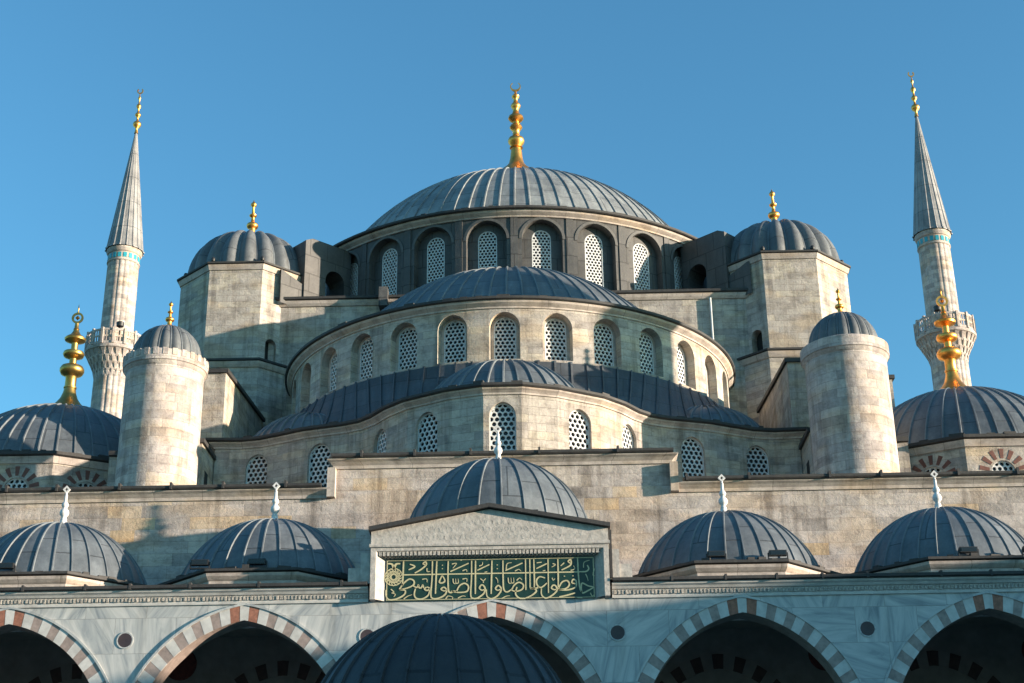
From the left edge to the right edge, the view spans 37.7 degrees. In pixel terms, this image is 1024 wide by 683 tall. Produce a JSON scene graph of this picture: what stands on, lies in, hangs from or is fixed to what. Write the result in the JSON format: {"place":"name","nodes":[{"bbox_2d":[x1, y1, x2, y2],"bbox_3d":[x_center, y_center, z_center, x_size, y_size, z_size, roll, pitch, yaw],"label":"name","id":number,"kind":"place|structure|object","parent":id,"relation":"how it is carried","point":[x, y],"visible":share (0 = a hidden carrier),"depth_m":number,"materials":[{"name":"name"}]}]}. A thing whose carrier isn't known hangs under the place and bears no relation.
{"place":"outdoors","nodes":[
{"label":"outdoors","id":0,"kind":"place"},
{"bbox_2d":[320,613,561,682],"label":"ablution fountain","id":1,"kind":"object","parent":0,"point":[440,648],"visible":1,"depth_m":17.38,"materials":[{"name":"grey metal"}]},
{"bbox_2d":[0,83,1023,586],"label":"prayer hall","id":2,"kind":"structure","parent":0,"point":[638,377],"depth_m":58.45,"materials":[{"name":"grey stone"}]},
{"bbox_2d":[6,478,26,487],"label":"window","id":3,"kind":"structure","parent":2,"relation":"in","point":[17,482],"depth_m":57.86,"materials":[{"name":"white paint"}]},
{"bbox_2d":[76,482,93,486],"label":"window","id":4,"kind":"structure","parent":2,"relation":"in","point":[84,484],"depth_m":58.46,"materials":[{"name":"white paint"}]},
{"bbox_2d":[246,455,266,483],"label":"window","id":5,"kind":"structure","parent":2,"relation":"in","point":[256,473],"depth_m":57.52,"materials":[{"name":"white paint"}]},
{"bbox_2d":[308,444,329,486],"bbox_3d":[-7.158,5.300,56.035,0.940,3.043,0.120,-9,-24,18],"label":"window","id":6,"kind":"structure","parent":2,"relation":"in","point":[318,463],"depth_m":56.36,"materials":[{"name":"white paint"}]},
{"bbox_2d":[330,353,336,390],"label":"window","id":7,"kind":"structure","parent":2,"relation":"in","point":[333,363],"depth_m":62.29,"materials":[{"name":"white paint"}]},
{"bbox_2d":[350,263,357,294],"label":"window","id":8,"kind":"structure","parent":2,"relation":"in","point":[354,267],"depth_m":73.56,"materials":[{"name":"white paint"}]},
{"bbox_2d":[360,338,372,379],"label":"window","id":9,"kind":"structure","parent":2,"relation":"in","point":[366,353],"depth_m":60.94,"materials":[{"name":"white paint"}]},
{"bbox_2d":[377,429,385,452],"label":"window","id":10,"kind":"structure","parent":2,"relation":"in","point":[381,443],"depth_m":55.09,"materials":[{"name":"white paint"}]},
{"bbox_2d":[382,248,396,294],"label":"window","id":11,"kind":"structure","parent":2,"relation":"in","point":[389,262],"depth_m":72.10,"materials":[{"name":"white paint"}]},
{"bbox_2d":[398,327,416,369],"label":"window","id":12,"kind":"structure","parent":2,"relation":"in","point":[408,343],"depth_m":59.89,"materials":[{"name":"white paint"}]},
{"bbox_2d":[418,413,436,451],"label":"window","id":13,"kind":"structure","parent":2,"relation":"in","point":[427,430],"depth_m":53.29,"materials":[{"name":"white paint"}]},
{"bbox_2d":[427,238,444,282],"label":"window","id":14,"kind":"structure","parent":2,"relation":"in","point":[436,247],"depth_m":71.07,"materials":[{"name":"white paint"}]},
{"bbox_2d":[444,320,465,362],"bbox_3d":[-2.239,0.047,59.264,0.880,1.873,0.120,-6,-23,12],"label":"window","id":15,"kind":"structure","parent":2,"relation":"in","point":[455,331],"depth_m":59.28,"materials":[{"name":"white paint"}]},
{"bbox_2d":[478,231,496,268],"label":"window","id":16,"kind":"structure","parent":2,"relation":"in","point":[487,241],"depth_m":70.58,"materials":[{"name":"white paint"}]},
{"bbox_2d":[489,403,515,450],"bbox_3d":[-0.316,3.583,52.111,0.940,3.043,0.120,-1,-23,1],"label":"window","id":17,"kind":"structure","parent":2,"relation":"in","point":[502,415],"depth_m":52.38,"materials":[{"name":"white paint"}]},
{"bbox_2d":[494,317,516,358],"bbox_3d":[-0.270,-0.072,59.036,0.880,1.873,0.120,-1,-23,1],"label":"window","id":18,"kind":"structure","parent":2,"relation":"in","point":[504,328],"depth_m":59.05,"materials":[{"name":"white paint"}]},
{"bbox_2d":[532,230,550,269],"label":"window","id":19,"kind":"structure","parent":2,"relation":"in","point":[541,240],"depth_m":70.53,"materials":[{"name":"white paint"}]},
{"bbox_2d":[545,318,566,360],"bbox_3d":[1.708,-0.028,59.198,0.880,1.873,0.120,4,-23,-10],"label":"window","id":20,"kind":"structure","parent":2,"relation":"in","point":[555,329],"depth_m":59.21,"materials":[{"name":"white paint"}]},
{"bbox_2d":[569,410,589,448],"bbox_3d":[2.324,3.865,52.865,0.940,3.043,0.120,12,-26,-28],"label":"window","id":21,"kind":"structure","parent":2,"relation":"in","point":[579,437],"depth_m":53.20,"materials":[{"name":"white paint"}]},
{"bbox_2d":[585,235,603,286],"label":"window","id":22,"kind":"structure","parent":2,"relation":"in","point":[593,244],"depth_m":70.88,"materials":[{"name":"white paint"}]},
{"bbox_2d":[594,324,613,365],"bbox_3d":[3.605,0.174,59.740,0.880,1.873,0.120,9,-24,-21],"label":"window","id":23,"kind":"structure","parent":2,"relation":"in","point":[603,348],"depth_m":59.77,"materials":[{"name":"white paint"}]},
{"bbox_2d":[623,425,632,447],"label":"window","id":24,"kind":"structure","parent":2,"relation":"in","point":[627,436],"depth_m":54.94,"materials":[{"name":"white paint"}]},
{"bbox_2d":[633,244,649,289],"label":"window","id":25,"kind":"structure","parent":2,"relation":"in","point":[641,277],"depth_m":71.85,"materials":[{"name":"white paint"}]},
{"bbox_2d":[639,333,653,374],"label":"window","id":26,"kind":"structure","parent":2,"relation":"in","point":[646,357],"depth_m":60.71,"materials":[{"name":"white paint"}]},
{"bbox_2d":[674,257,682,288],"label":"window","id":27,"kind":"structure","parent":2,"relation":"in","point":[677,260],"depth_m":73.29,"materials":[{"name":"white paint"}]},
{"bbox_2d":[677,345,685,384],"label":"window","id":28,"kind":"structure","parent":2,"relation":"in","point":[681,368],"depth_m":62.03,"materials":[{"name":"white paint"}]},
{"bbox_2d":[681,438,704,477],"bbox_3d":[6.713,5.035,55.804,0.940,3.043,0.120,6,-24,-16],"label":"window","id":29,"kind":"structure","parent":2,"relation":"in","point":[692,453],"depth_m":56.11,"materials":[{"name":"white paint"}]},
{"bbox_2d":[747,446,768,474],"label":"window","id":30,"kind":"structure","parent":2,"relation":"in","point":[757,459],"depth_m":57.22,"materials":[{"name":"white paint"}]},
{"bbox_2d":[925,467,942,471],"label":"window","id":31,"kind":"structure","parent":2,"relation":"in","point":[931,469],"depth_m":57.89,"materials":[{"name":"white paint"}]},
{"bbox_2d":[992,461,1013,470],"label":"window","id":32,"kind":"structure","parent":2,"relation":"in","point":[1000,465],"depth_m":57.23,"materials":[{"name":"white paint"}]},
{"bbox_2d":[0,0,1023,413],"label":"sky","id":33,"kind":"structure","parent":0,"point":[326,116],"materials":[{"name":"blue"}]},
{"label":"ground","id":34,"kind":"structure","parent":0,"visible":0},
{"bbox_2d":[84,89,143,418],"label":"minaret","id":35,"kind":"object","parent":34,"relation":"on","point":[105,353],"visible":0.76,"depth_m":109.44,"materials":[{"name":"stone"}]},
{"bbox_2d":[116,321,123,340],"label":"loudspeaker","id":36,"kind":"object","parent":35,"relation":"on","point":[119,324],"visible":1,"depth_m":107.55,"materials":[{"name":"white metal"}]},
{"bbox_2d":[0,426,1023,682],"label":"portico","id":37,"kind":"structure","parent":34,"relation":"on","point":[914,598],"depth_m":40.72,"materials":[{"name":"stone"}]},
{"bbox_2d":[0,563,15,571],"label":"floodlight","id":38,"kind":"object","parent":37,"relation":"attached to","point":[6,566],"visible":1,"depth_m":41.80,"materials":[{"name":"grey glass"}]},
{"bbox_2d":[189,559,209,569],"bbox_3d":[-8.690,6.213,41.770,0.560,0.250,0.190,-1,-23,1],"label":"floodlight","id":39,"kind":"object","parent":37,"relation":"attached to","point":[201,562],"visible":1,"depth_m":41.71,"materials":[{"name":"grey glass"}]},
{"bbox_2d":[247,558,267,567],"bbox_3d":[-7.090,6.182,41.744,0.560,0.250,0.190,-1,-23,1],"label":"floodlight","id":40,"kind":"object","parent":37,"relation":"attached to","point":[260,561],"visible":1,"depth_m":41.68,"materials":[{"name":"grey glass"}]},
{"bbox_2d":[384,556,595,601],"bbox_3d":[-0.605,6.412,40.527,5.710,1.155,0.044,-1,-23,1],"label":"inscription panel","id":41,"kind":"object","parent":37,"relation":"attached to","point":[509,578],"visible":1,"depth_m":40.52,"materials":[{"name":"green paint"}]},
{"bbox_2d":[706,551,726,559],"bbox_3d":[5.656,5.938,41.532,0.560,0.250,0.190,-1,-23,1],"label":"floodlight","id":42,"kind":"object","parent":37,"relation":"attached to","point":[716,554],"visible":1,"depth_m":41.47,"materials":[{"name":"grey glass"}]},
{"bbox_2d":[767,550,788,558],"bbox_3d":[7.355,5.906,41.504,0.560,0.250,0.190,-1,-23,1],"label":"floodlight","id":43,"kind":"object","parent":37,"relation":"attached to","point":[777,553],"visible":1,"depth_m":41.45,"materials":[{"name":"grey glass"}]},
{"bbox_2d":[958,546,979,555],"bbox_3d":[12.603,5.805,41.416,0.560,0.250,0.190,-1,-23,1],"label":"floodlight","id":44,"kind":"object","parent":37,"relation":"attached to","point":[967,550],"visible":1,"depth_m":41.36,"materials":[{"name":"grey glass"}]},
{"bbox_2d":[908,72,976,389],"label":"minaret","id":45,"kind":"object","parent":34,"relation":"on","point":[932,232],"visible":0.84,"depth_m":108.85,"materials":[{"name":"stone"}]},
{"bbox_2d":[933,305,940,312],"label":"loudspeaker","id":46,"kind":"object","parent":45,"relation":"on","point":[937,308],"visible":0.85,"depth_m":106.58,"materials":[{"name":"grey metal"}]}
]}

